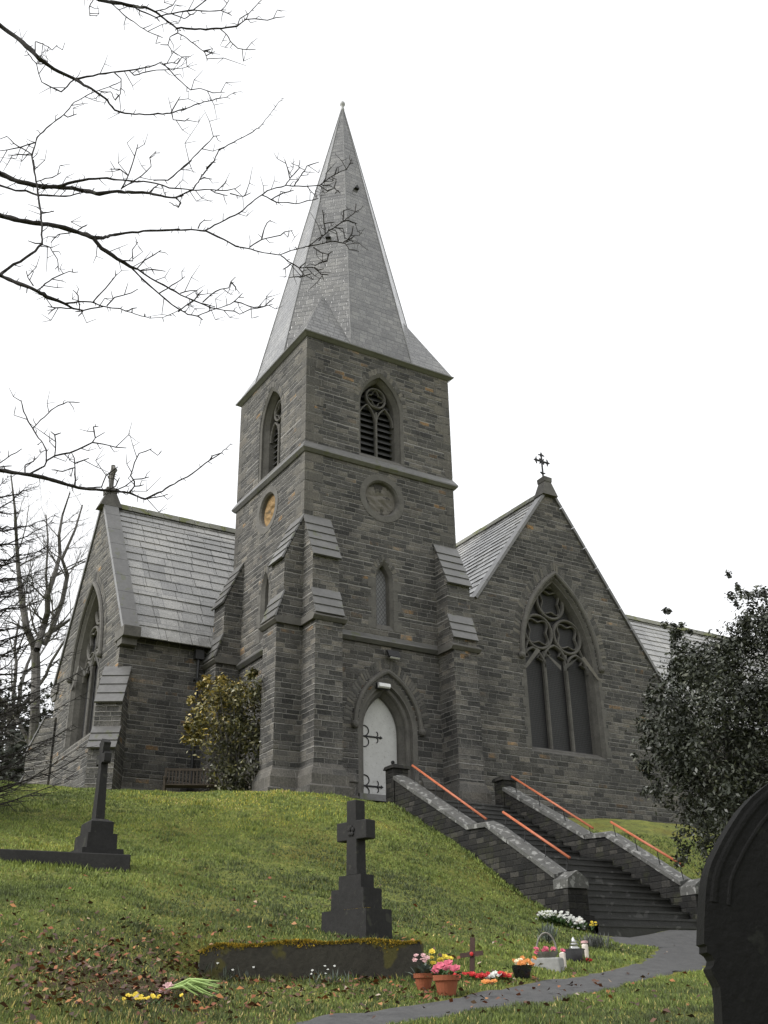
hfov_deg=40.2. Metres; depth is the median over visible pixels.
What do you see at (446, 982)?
flower pot
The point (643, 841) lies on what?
handrail
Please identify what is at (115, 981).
fallen leaves
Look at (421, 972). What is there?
flower pot
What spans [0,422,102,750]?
bare tree
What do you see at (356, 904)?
cross monument
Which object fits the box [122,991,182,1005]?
daffodils
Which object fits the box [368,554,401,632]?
lancet window
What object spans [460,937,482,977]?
wooden cross
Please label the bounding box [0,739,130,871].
cross monument
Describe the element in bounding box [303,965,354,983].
snowdrops
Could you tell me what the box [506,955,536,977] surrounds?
flower pot
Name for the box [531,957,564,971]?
stone block
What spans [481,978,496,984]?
flower spray
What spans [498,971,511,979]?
flower spray
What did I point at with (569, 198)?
sky
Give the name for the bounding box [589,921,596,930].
flower spray
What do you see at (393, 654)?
floodlight
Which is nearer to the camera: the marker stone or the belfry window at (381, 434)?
the marker stone
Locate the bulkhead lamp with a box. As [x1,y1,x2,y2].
[375,682,390,690]
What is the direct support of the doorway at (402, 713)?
in the church
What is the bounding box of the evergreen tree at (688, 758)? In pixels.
[625,569,767,874]
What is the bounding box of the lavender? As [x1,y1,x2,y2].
[576,933,612,947]
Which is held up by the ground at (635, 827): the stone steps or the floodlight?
the stone steps
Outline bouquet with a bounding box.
[157,978,219,996]
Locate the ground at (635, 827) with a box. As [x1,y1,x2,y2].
[0,785,718,1023]
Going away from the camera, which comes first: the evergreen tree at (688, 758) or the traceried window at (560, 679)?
the evergreen tree at (688, 758)
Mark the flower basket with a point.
(544, 953)
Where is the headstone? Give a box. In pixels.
[696,783,767,1023]
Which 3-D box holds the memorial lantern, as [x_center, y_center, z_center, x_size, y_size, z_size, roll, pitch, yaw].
[2.828,6.525,15.599,0.290,0.380,0.220,-10,-27,18]
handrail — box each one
[411,764,486,821]
[502,811,570,871]
[511,776,593,833]
[610,821,683,879]
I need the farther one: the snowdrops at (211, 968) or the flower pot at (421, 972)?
the snowdrops at (211, 968)
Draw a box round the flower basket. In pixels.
[534,932,564,957]
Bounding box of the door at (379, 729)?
[363,698,396,794]
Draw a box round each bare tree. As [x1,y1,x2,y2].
[0,0,365,511]
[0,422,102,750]
[0,466,119,772]
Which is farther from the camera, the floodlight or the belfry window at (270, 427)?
the belfry window at (270, 427)
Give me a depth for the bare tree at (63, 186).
11.52 m
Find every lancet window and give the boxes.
[256,566,270,643]
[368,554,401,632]
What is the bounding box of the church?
[19,88,767,826]
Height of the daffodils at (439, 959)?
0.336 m
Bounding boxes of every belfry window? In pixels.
[257,382,283,482]
[354,368,407,466]
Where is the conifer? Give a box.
[0,475,96,811]
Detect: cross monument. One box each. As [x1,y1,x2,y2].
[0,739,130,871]
[321,800,391,938]
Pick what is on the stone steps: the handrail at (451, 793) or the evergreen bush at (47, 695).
the handrail at (451, 793)
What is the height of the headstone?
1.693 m
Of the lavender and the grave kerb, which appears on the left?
the grave kerb
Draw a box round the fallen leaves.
[0,843,705,1023]
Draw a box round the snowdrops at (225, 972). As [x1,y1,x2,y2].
[220,966,254,979]
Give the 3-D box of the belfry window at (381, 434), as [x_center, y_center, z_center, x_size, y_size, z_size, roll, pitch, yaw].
[-0.256,-3.108,34.534,2.065,3.523,0.652,14,-29,-28]
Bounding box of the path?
[296,930,705,1023]
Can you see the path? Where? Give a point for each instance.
(683, 954)
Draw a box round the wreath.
[533,910,591,928]
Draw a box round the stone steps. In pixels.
[383,764,699,937]
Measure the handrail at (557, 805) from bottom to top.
2.016 m
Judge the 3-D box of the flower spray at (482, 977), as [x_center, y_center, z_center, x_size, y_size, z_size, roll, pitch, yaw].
[1.183,5.625,12.675,0.236,0.105,0.191,14,-29,-28]
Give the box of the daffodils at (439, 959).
[429,948,462,974]
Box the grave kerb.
[199,937,423,981]
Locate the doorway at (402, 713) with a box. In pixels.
[343,658,430,802]
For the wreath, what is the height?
0.375 m
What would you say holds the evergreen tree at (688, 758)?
on the ground at (635, 827)
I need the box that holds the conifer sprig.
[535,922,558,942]
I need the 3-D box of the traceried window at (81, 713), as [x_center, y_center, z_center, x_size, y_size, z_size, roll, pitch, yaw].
[-9.793,4.773,35.186,0.690,5.911,3.978,14,-29,-28]
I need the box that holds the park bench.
[162,768,221,790]
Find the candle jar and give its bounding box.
[581,941,588,957]
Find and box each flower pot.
[406,953,438,990]
[426,959,459,995]
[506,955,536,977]
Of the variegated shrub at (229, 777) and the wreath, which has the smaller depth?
the wreath
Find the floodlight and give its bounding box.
[386,649,400,658]
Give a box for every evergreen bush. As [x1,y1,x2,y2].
[0,665,52,782]
[5,684,52,759]
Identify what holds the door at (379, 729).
in the church
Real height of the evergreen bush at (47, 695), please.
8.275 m
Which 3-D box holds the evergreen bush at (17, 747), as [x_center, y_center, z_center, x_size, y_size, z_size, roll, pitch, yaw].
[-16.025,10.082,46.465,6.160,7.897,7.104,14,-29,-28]
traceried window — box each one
[63,572,106,749]
[512,562,611,759]
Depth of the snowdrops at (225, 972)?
12.93 m
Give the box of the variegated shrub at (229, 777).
[178,667,264,790]
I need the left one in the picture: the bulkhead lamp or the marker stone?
the bulkhead lamp
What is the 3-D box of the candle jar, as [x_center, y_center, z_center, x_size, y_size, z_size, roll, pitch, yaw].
[3.097,6.741,16.147,0.108,0.261,0.105,14,-29,-28]
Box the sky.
[0,0,767,760]
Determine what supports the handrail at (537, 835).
on the stone steps
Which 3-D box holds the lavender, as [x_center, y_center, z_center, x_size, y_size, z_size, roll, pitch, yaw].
[3.708,7.340,18.000,0.860,0.292,0.500,-2,-25,1]
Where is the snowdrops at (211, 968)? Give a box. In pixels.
[197,962,235,973]
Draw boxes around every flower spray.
[453,971,501,979]
[471,973,487,980]
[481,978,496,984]
[484,970,503,980]
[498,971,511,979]
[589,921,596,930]
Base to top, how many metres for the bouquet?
0.175 m
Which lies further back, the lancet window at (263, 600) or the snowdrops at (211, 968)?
the lancet window at (263, 600)
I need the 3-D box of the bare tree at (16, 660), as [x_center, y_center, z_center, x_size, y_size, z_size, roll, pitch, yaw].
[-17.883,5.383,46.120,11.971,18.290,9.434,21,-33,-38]
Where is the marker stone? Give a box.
[559,952,566,967]
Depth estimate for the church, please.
33.54 m
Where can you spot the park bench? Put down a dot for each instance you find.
(178, 785)
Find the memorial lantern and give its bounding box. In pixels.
[564,937,584,962]
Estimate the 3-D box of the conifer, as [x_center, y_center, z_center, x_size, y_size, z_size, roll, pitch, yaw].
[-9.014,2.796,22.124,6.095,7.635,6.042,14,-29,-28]
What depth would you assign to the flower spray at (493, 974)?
12.71 m

